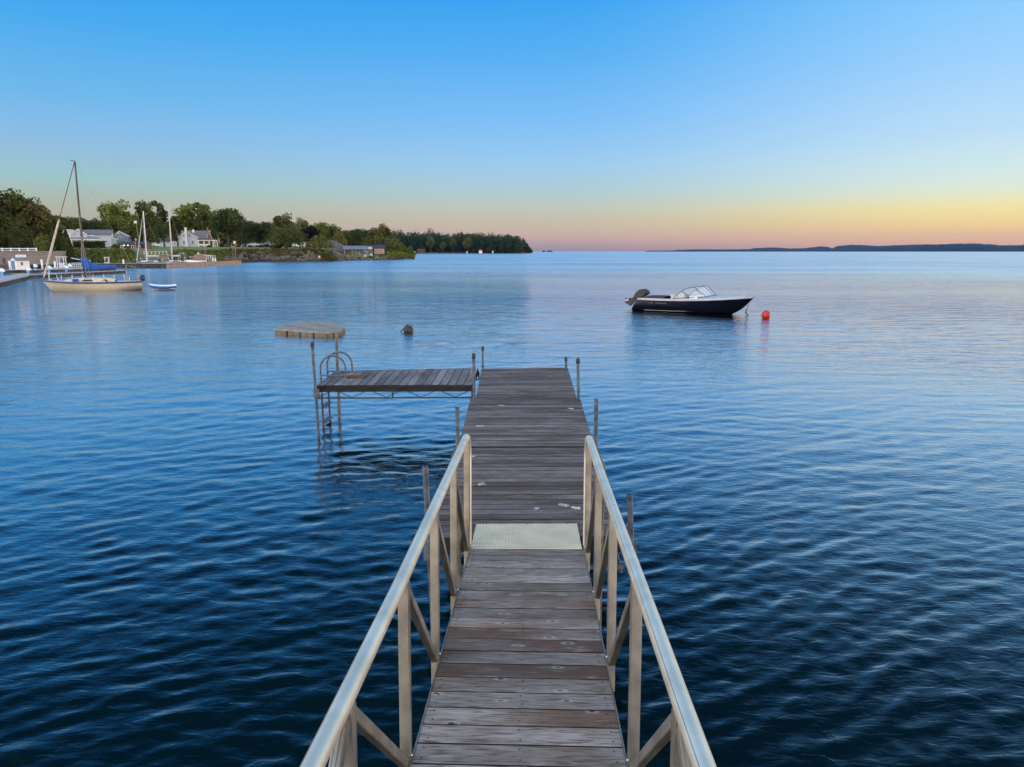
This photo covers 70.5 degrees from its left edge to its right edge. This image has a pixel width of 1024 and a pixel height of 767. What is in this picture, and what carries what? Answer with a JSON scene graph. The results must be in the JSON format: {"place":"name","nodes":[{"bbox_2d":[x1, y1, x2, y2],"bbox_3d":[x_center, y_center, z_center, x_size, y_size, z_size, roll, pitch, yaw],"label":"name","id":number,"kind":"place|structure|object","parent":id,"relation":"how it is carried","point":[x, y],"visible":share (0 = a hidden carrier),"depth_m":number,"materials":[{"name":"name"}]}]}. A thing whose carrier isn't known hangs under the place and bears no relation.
{"place":"outdoors","nodes":[
{"label":"outdoors","id":0,"kind":"place"},
{"bbox_2d":[0,268,4,275],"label":"power pedestal","id":1,"kind":"object","parent":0,"point":[2,270],"visible":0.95,"depth_m":85.01,"materials":[{"name":"white plastic"}]},
{"bbox_2d":[18,246,526,262],"bbox_3d":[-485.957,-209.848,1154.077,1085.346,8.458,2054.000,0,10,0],"label":"ground","id":2,"kind":"structure","parent":0,"point":[341,256],"depth_m":247.04,"materials":[{"name":"green plant"}]},
{"bbox_2d":[0,232,12,250],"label":"willow tree","id":3,"kind":"object","parent":2,"relation":"on","point":[3,244],"visible":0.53,"depth_m":155.14,"materials":[{"name":"green plant"}]},
{"bbox_2d":[0,188,26,239],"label":"tree","id":4,"kind":"object","parent":2,"relation":"on","point":[6,218],"visible":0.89,"depth_m":162.95,"materials":[{"name":"green plant"}]},
{"bbox_2d":[0,216,41,250],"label":"willow tree","id":5,"kind":"object","parent":2,"relation":"on","point":[18,235],"visible":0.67,"depth_m":155.90,"materials":[{"name":"green plant"}]},
{"bbox_2d":[6,193,52,246],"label":"tree","id":6,"kind":"object","parent":2,"relation":"on","point":[33,214],"visible":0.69,"depth_m":166.75,"materials":[{"name":"green plant"}]},
{"bbox_2d":[30,230,56,250],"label":"willow tree","id":7,"kind":"object","parent":2,"relation":"on","point":[42,244],"visible":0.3,"depth_m":152.61,"materials":[{"name":"green plant"}]},
{"bbox_2d":[32,209,59,243],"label":"tree","id":8,"kind":"object","parent":2,"relation":"on","point":[47,229],"visible":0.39,"depth_m":171.87,"materials":[{"name":"green plant"}]},
{"bbox_2d":[48,224,60,250],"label":"conifer tree","id":9,"kind":"object","parent":2,"relation":"on","point":[57,242],"visible":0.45,"depth_m":154.53,"materials":[{"name":"green plant"}]},
{"bbox_2d":[53,215,83,231],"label":"tree","id":10,"kind":"object","parent":2,"relation":"on","point":[71,223],"visible":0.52,"depth_m":281.05,"materials":[{"name":"green plant"}]},
{"bbox_2d":[60,229,78,262],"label":"conifer tree","id":11,"kind":"object","parent":2,"relation":"on","point":[69,248],"visible":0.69,"depth_m":153.81,"materials":[{"name":"green plant"}]},
{"bbox_2d":[0,263,139,267],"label":"stone quay","id":12,"kind":"structure","parent":2,"relation":"on","point":[4,266],"depth_m":153.43,"materials":[{"name":"grey stone"}]},
{"bbox_2d":[0,251,66,264],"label":"retaining wall","id":13,"kind":"structure","parent":12,"relation":"on","point":[34,257],"depth_m":140.86,"materials":[{"name":"grey stone"}]},
{"bbox_2d":[0,248,36,250],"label":"guard rail","id":14,"kind":"object","parent":13,"relation":"on","point":[18,248],"visible":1,"depth_m":140.84,"materials":[{"name":"white paint"}]},
{"bbox_2d":[67,217,90,228],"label":"tree","id":15,"kind":"object","parent":2,"relation":"on","point":[83,221],"visible":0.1,"depth_m":289.68,"materials":[{"name":"green plant"}]},
{"bbox_2d":[62,229,116,246],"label":"farmhouse","id":16,"kind":"object","parent":2,"relation":"on","point":[107,237],"visible":0.58,"depth_m":246.02,"materials":[{"name":"grey"}]},
{"bbox_2d":[73,241,105,247],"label":"hedge","id":17,"kind":"object","parent":2,"relation":"on","point":[93,244],"visible":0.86,"depth_m":213.34,"materials":[{"name":"green plant"}]},
{"bbox_2d":[82,220,107,229],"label":"tree","id":18,"kind":"object","parent":2,"relation":"on","point":[96,225],"visible":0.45,"depth_m":291.17,"materials":[{"name":"green plant"}]},
{"bbox_2d":[69,247,135,262],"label":"bank vegetation","id":19,"kind":"object","parent":2,"relation":"on","point":[102,254],"visible":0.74,"depth_m":165.43,"materials":[{"name":"green plant"}]},
{"bbox_2d":[96,199,130,232],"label":"tree","id":20,"kind":"object","parent":2,"relation":"on","point":[112,211],"visible":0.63,"depth_m":318.89,"materials":[{"name":"green plant"}]},
{"bbox_2d":[110,243,119,248],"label":"shrub","id":21,"kind":"object","parent":2,"relation":"on","point":[115,245],"visible":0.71,"depth_m":201.29,"materials":[{"name":"green plant"}]},
{"bbox_2d":[114,231,131,244],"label":"house","id":22,"kind":"structure","parent":2,"relation":"on","point":[121,236],"depth_m":256.94,"materials":[{"name":"grey"}]},
{"bbox_2d":[114,214,143,236],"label":"tree","id":23,"kind":"object","parent":2,"relation":"on","point":[127,225],"visible":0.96,"depth_m":311.31,"materials":[{"name":"green plant"}]},
{"bbox_2d":[118,241,151,248],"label":"restaurant","id":24,"kind":"structure","parent":2,"relation":"on","point":[125,244],"depth_m":221.49,"materials":[{"name":"wood"}]},
{"bbox_2d":[134,221,141,259],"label":"lamp pole","id":25,"kind":"object","parent":2,"relation":"on","point":[138,237],"visible":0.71,"depth_m":174.49,"materials":[{"name":"grey metal"}]},
{"bbox_2d":[136,226,159,242],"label":"willow tree","id":26,"kind":"object","parent":2,"relation":"on","point":[151,238],"visible":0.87,"depth_m":255.79,"materials":[{"name":"green plant"}]},
{"bbox_2d":[134,199,167,234],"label":"tree","id":27,"kind":"object","parent":2,"relation":"on","point":[151,218],"visible":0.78,"depth_m":329.55,"materials":[{"name":"green plant"}]},
{"bbox_2d":[144,252,172,260],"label":"retaining wall","id":28,"kind":"structure","parent":2,"relation":"on","point":[162,256],"depth_m":181.29,"materials":[{"name":"beige concrete"}]},
{"bbox_2d":[150,217,178,246],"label":"willow tree","id":29,"kind":"object","parent":2,"relation":"on","point":[162,234],"visible":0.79,"depth_m":263.87,"materials":[{"name":"green plant"}]},
{"bbox_2d":[159,236,171,246],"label":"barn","id":30,"kind":"structure","parent":2,"relation":"on","point":[167,244],"depth_m":280.10,"materials":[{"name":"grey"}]},
{"bbox_2d":[167,213,194,234],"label":"tree","id":31,"kind":"object","parent":2,"relation":"on","point":[176,224],"visible":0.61,"depth_m":339.05,"materials":[{"name":"green plant"}]},
{"bbox_2d":[172,201,211,230],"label":"tree","id":32,"kind":"object","parent":2,"relation":"on","point":[185,214],"visible":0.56,"depth_m":336.86,"materials":[{"name":"green plant"}]},
{"bbox_2d":[172,227,217,246],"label":"house","id":33,"kind":"structure","parent":2,"relation":"on","point":[189,238],"depth_m":295.87,"materials":[{"name":"white"}]},
{"bbox_2d":[1,223,400,250],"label":"undergrowth","id":34,"kind":"object","parent":2,"relation":"on","point":[240,241],"visible":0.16,"depth_m":399.87,"materials":[{"name":"green plant"}]},
{"bbox_2d":[169,248,234,261],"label":"bank vegetation","id":35,"kind":"object","parent":2,"relation":"on","point":[216,253],"visible":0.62,"depth_m":201.20,"materials":[{"name":"green plant"}]},
{"bbox_2d":[194,210,217,238],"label":"tree","id":36,"kind":"object","parent":2,"relation":"on","point":[202,225],"visible":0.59,"depth_m":333.59,"materials":[{"name":"green plant"}]},
{"bbox_2d":[205,208,246,246],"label":"tree","id":37,"kind":"object","parent":2,"relation":"on","point":[228,222],"visible":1,"depth_m":280.40,"materials":[{"name":"green plant"}]},
{"bbox_2d":[240,220,262,246],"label":"tree","id":38,"kind":"object","parent":2,"relation":"on","point":[250,232],"visible":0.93,"depth_m":379.19,"materials":[{"name":"green plant"}]},
{"bbox_2d":[254,221,272,246],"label":"tree","id":39,"kind":"object","parent":2,"relation":"on","point":[267,229],"visible":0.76,"depth_m":384.46,"materials":[{"name":"green plant"}]},
{"bbox_2d":[270,244,281,248],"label":"shrub","id":40,"kind":"object","parent":2,"relation":"on","point":[277,246],"visible":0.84,"depth_m":256.67,"materials":[{"name":"green plant"}]},
{"bbox_2d":[231,247,332,256],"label":"bank vegetation","id":41,"kind":"object","parent":2,"relation":"on","point":[274,251],"visible":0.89,"depth_m":244.14,"materials":[{"name":"green plant"}]},
{"bbox_2d":[270,212,296,247],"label":"tree","id":42,"kind":"object","parent":2,"relation":"on","point":[279,220],"visible":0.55,"depth_m":291.08,"materials":[{"name":"green plant"}]},
{"bbox_2d":[263,222,308,247],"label":"willow tree","id":43,"kind":"object","parent":2,"relation":"on","point":[281,236],"visible":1,"depth_m":254.68,"materials":[{"name":"green plant"}]},
{"bbox_2d":[295,217,308,246],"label":"tree","id":44,"kind":"object","parent":2,"relation":"on","point":[302,224],"visible":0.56,"depth_m":320.74,"materials":[{"name":"green plant"}]},
{"bbox_2d":[301,224,319,243],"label":"tree","id":45,"kind":"object","parent":2,"relation":"on","point":[310,231],"visible":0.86,"depth_m":316.82,"materials":[{"name":"purple plant"}]},
{"bbox_2d":[304,233,335,250],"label":"willow tree","id":46,"kind":"object","parent":2,"relation":"on","point":[317,243],"visible":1,"depth_m":252.81,"materials":[{"name":"green plant"}]},
{"bbox_2d":[312,221,330,241],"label":"tree","id":47,"kind":"object","parent":2,"relation":"on","point":[322,228],"visible":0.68,"depth_m":331.41,"materials":[{"name":"green plant"}]},
{"bbox_2d":[319,249,337,260],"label":"shrub","id":48,"kind":"object","parent":2,"relation":"on","point":[329,256],"visible":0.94,"depth_m":250.56,"materials":[{"name":"green plant"}]},
{"bbox_2d":[325,224,340,240],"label":"tree","id":49,"kind":"object","parent":2,"relation":"on","point":[332,226],"visible":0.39,"depth_m":336.83,"materials":[{"name":"green plant"}]},
{"bbox_2d":[318,240,352,252],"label":"gravel mound","id":50,"kind":"object","parent":2,"relation":"on","point":[338,247],"visible":0.57,"depth_m":291.79,"materials":[{"name":"grey gravel"}]},
{"bbox_2d":[329,228,347,245],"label":"willow tree","id":51,"kind":"object","parent":2,"relation":"on","point":[344,242],"visible":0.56,"depth_m":312.73,"materials":[{"name":"green plant"}]},
{"bbox_2d":[339,231,354,245],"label":"willow tree","id":52,"kind":"object","parent":2,"relation":"on","point":[352,243],"visible":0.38,"depth_m":317.89,"materials":[{"name":"green plant"}]},
{"bbox_2d":[343,246,367,254],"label":"boat shelter","id":53,"kind":"object","parent":2,"relation":"on","point":[352,248],"visible":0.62,"depth_m":291.99,"materials":[{"name":"grey metal"}]},
{"bbox_2d":[346,228,367,250],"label":"tree","id":54,"kind":"object","parent":2,"relation":"on","point":[357,235],"visible":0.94,"depth_m":390.01,"materials":[{"name":"green plant"}]},
{"bbox_2d":[361,228,373,244],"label":"tree","id":55,"kind":"object","parent":2,"relation":"on","point":[364,230],"visible":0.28,"depth_m":400.15,"materials":[{"name":"green plant"}]},
{"bbox_2d":[368,247,372,254],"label":"shed","id":56,"kind":"structure","parent":2,"relation":"on","point":[370,250],"depth_m":303.11,"materials":[{"name":"white wood"}]},
{"bbox_2d":[219,251,525,262],"bbox_3d":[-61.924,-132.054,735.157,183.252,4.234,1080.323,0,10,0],"label":"shore rocks","id":57,"kind":"object","parent":2,"relation":"on","point":[257,258],"visible":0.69,"depth_m":240.45,"materials":[{"name":"stone"}]},
{"bbox_2d":[372,245,385,255],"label":"shed","id":58,"kind":"structure","parent":2,"relation":"on","point":[379,250],"depth_m":297.21,"materials":[{"name":"wood"}]},
{"bbox_2d":[375,249,383,253],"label":"door","id":59,"kind":"structure","parent":58,"relation":"in","point":[377,251],"depth_m":297.09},
{"bbox_2d":[367,223,391,241],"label":"tree","id":60,"kind":"object","parent":2,"relation":"on","point":[382,230],"visible":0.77,"depth_m":339.82,"materials":[{"name":"green plant"}]},
{"bbox_2d":[361,234,398,250],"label":"willow tree","id":61,"kind":"object","parent":2,"relation":"on","point":[367,242],"visible":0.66,"depth_m":330.99,"materials":[{"name":"green plant"}]},
{"bbox_2d":[385,239,405,252],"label":"willow tree","id":62,"kind":"object","parent":2,"relation":"on","point":[394,246],"visible":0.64,"depth_m":329.57,"materials":[{"name":"green plant"}]},
{"bbox_2d":[387,251,414,258],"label":"bank vegetation","id":63,"kind":"object","parent":2,"relation":"on","point":[394,255],"visible":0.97,"depth_m":304.35,"materials":[{"name":"green plant"}]},
{"bbox_2d":[396,245,409,253],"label":"shrub","id":64,"kind":"object","parent":2,"relation":"on","point":[403,249],"visible":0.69,"depth_m":327.40,"materials":[{"name":"green plant"}]},
{"bbox_2d":[426,236,435,247],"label":"tree","id":65,"kind":"object","parent":2,"relation":"on","point":[431,242],"visible":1,"depth_m":1182.88,"materials":[{"name":"green plant"}]},
{"bbox_2d":[440,241,447,252],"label":"tree","id":66,"kind":"object","parent":2,"relation":"on","point":[443,245],"visible":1,"depth_m":1184.91,"materials":[{"name":"green plant"}]},
{"bbox_2d":[449,238,456,248],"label":"tree","id":67,"kind":"object","parent":2,"relation":"on","point":[452,243],"visible":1,"depth_m":1183.39,"materials":[{"name":"green plant"}]},
{"bbox_2d":[391,228,532,252],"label":"wood","id":68,"kind":"object","parent":2,"relation":"on","point":[489,243],"visible":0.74,"depth_m":1201.72,"materials":[{"name":"green plant"}]},
{"bbox_2d":[462,236,474,248],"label":"tree","id":69,"kind":"object","parent":2,"relation":"on","point":[467,242],"visible":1,"depth_m":1182.05,"materials":[{"name":"green plant"}]},
{"bbox_2d":[347,375,364,378],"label":"wood block","id":70,"kind":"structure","parent":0,"point":[355,376],"depth_m":14.00,"materials":[{"name":"wood"}]},
{"bbox_2d":[0,251,1023,766],"bbox_3d":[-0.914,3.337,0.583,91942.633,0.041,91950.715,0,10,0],"label":"water","id":71,"kind":"structure","parent":0,"point":[206,535],"depth_m":10.41,"materials":[{"name":"blue liquid"}]},
{"bbox_2d":[0,274,28,286],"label":"floating dock","id":72,"kind":"object","parent":71,"relation":"on","point":[8,280],"visible":0.8,"depth_m":80.63,"materials":[{"name":"grey wood"}]},
{"bbox_2d":[4,268,115,272],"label":"floating dock","id":73,"kind":"object","parent":71,"relation":"on","point":[43,270],"visible":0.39,"depth_m":120.18,"materials":[{"name":"grey wood"}]},
{"bbox_2d":[8,255,29,269],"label":"kiosk","id":74,"kind":"object","parent":73,"relation":"on","point":[18,262],"visible":0.99,"depth_m":114.83,"materials":[{"name":"white paint"}]},
{"bbox_2d":[11,261,14,269],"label":"door","id":75,"kind":"structure","parent":74,"relation":"in","point":[12,262],"depth_m":114.62,"materials":[{"name":"wood"}]},
{"bbox_2d":[49,257,74,268],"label":"motorboat","id":76,"kind":"object","parent":71,"relation":"on","point":[61,265],"visible":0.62,"depth_m":126.14,"materials":[{"name":"white plastic"}]},
{"bbox_2d":[71,258,81,266],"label":"pontoon boat","id":77,"kind":"object","parent":71,"relation":"on","point":[76,264],"visible":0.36,"depth_m":128.16,"materials":[{"name":"silver metal"}]},
{"bbox_2d":[28,270,125,277],"bbox_3d":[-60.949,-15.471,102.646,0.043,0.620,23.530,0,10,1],"label":"floating dock","id":78,"kind":"object","parent":71,"relation":"on","point":[77,273],"visible":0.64,"depth_m":101.47,"materials":[{"name":"grey wood"}]},
{"bbox_2d":[42,160,144,291],"bbox_3d":[-36.389,-13.344,62.522,7.830,11.312,2.604,-6,12,-29],"label":"sailboat","id":79,"kind":"object","parent":71,"relation":"on","point":[93,283],"visible":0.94,"depth_m":62.36,"materials":[{"name":"white"}]},
{"bbox_2d":[31,264,165,267],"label":"timber breakwater","id":80,"kind":"object","parent":71,"relation":"in","point":[141,266],"visible":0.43,"depth_m":147.07,"materials":[{"name":"brown wood"}]},
{"bbox_2d":[136,211,166,263],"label":"sailboat","id":81,"kind":"object","parent":71,"relation":"on","point":[149,262],"visible":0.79,"depth_m":159.33,"materials":[{"name":"white"}]},
{"bbox_2d":[148,284,176,289],"bbox_3d":[-31.110,-8.593,64.553,2.248,0.639,1.400,-5,11,-26],"label":"dinghy","id":82,"kind":"object","parent":71,"relation":"on","point":[166,287],"visible":0.92,"depth_m":64.12,"materials":[{"name":"white plastic"}]},
{"bbox_2d":[164,207,186,262],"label":"sailboat","id":83,"kind":"object","parent":71,"relation":"on","point":[175,261],"visible":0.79,"depth_m":165.33,"materials":[{"name":"white"}]},
{"bbox_2d":[186,253,213,261],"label":"motor cruiser","id":84,"kind":"object","parent":71,"relation":"on","point":[197,257],"visible":0.46,"depth_m":178.36,"materials":[{"name":"white plastic"}]},
{"bbox_2d":[165,260,241,267],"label":"concrete breakwater","id":85,"kind":"object","parent":71,"relation":"in","point":[189,264],"visible":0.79,"depth_m":165.29,"materials":[{"name":"beige concrete"}]},
{"bbox_2d":[274,321,344,336],"bbox_3d":[-8.496,-2.332,31.357,3.150,0.313,4.909,0,10,0],"label":"swim raft","id":86,"kind":"object","parent":71,"relation":"on","point":[316,328],"visible":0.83,"depth_m":30.23,"materials":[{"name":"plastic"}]},
{"bbox_2d":[310,332,479,438],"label":"side pier","id":87,"kind":"structure","parent":71,"relation":"in","point":[410,380],"depth_m":13.70,"materials":[{"name":"wood"}]},
{"bbox_2d":[400,324,412,332],"bbox_3d":[-4.438,-2.287,30.800,0.502,0.484,0.419,-7,12,-34],"label":"mooring buoy","id":88,"kind":"object","parent":71,"relation":"on","point":[407,329],"visible":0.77,"depth_m":30.69,"materials":[{"name":"black plastic"}]},
{"bbox_2d":[422,346,636,621],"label":"pier","id":89,"kind":"structure","parent":71,"relation":"in","point":[527,430],"depth_m":8.82,"materials":[{"name":"grey wood"}]},
{"bbox_2d":[457,515,460,587],"bbox_3d":[-0.452,2.787,6.343,0.048,3.420,0.048,0,10,0],"label":"guide pipe","id":90,"kind":"object","parent":89,"relation":"attached to","point":[459,553],"visible":0.14,"depth_m":6.07,"materials":[{"name":"metal"}]},
{"bbox_2d":[300,434,716,766],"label":"gangway","id":91,"kind":"object","parent":89,"relation":"on","point":[523,663],"visible":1,"depth_m":3.65,"materials":[{"name":"metal"}]},
{"bbox_2d":[599,463,606,627],"bbox_3d":[0.755,2.567,6.266,0.092,3.880,0.052,9,14,41],"label":"guide pipe","id":92,"kind":"object","parent":89,"relation":"attached to","point":[602,537],"visible":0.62,"depth_m":6.04,"materials":[{"name":"grey metal"}]},
{"bbox_2d":[625,284,753,314],"bbox_3d":[9.883,-4.728,41.219,7.682,1.900,2.473,8,13,36],"label":"motorboat","id":93,"kind":"object","parent":71,"relation":"on","point":[705,304],"visible":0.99,"depth_m":40.13,"materials":[{"name":"black plastic"}]},
{"bbox_2d":[761,311,770,318],"bbox_3d":[13.051,-3.533,37.256,0.450,0.512,0.450,0,10,0],"label":"mooring buoy","id":94,"kind":"object","parent":71,"relation":"on","point":[765,314],"visible":0.88,"depth_m":37.10,"materials":[{"name":"red plastic"}]},
{"bbox_2d":[0,0,1023,250],"label":"sky","id":95,"kind":"structure","parent":0,"point":[555,125],"materials":[{"name":"blue"}]},
{"bbox_2d":[645,243,1023,251],"bbox_3d":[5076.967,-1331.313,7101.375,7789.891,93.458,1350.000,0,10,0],"label":"hills","id":96,"kind":"structure","parent":0,"point":[969,247],"depth_m":6542.84,"materials":[{"name":"green plant"}]}
]}

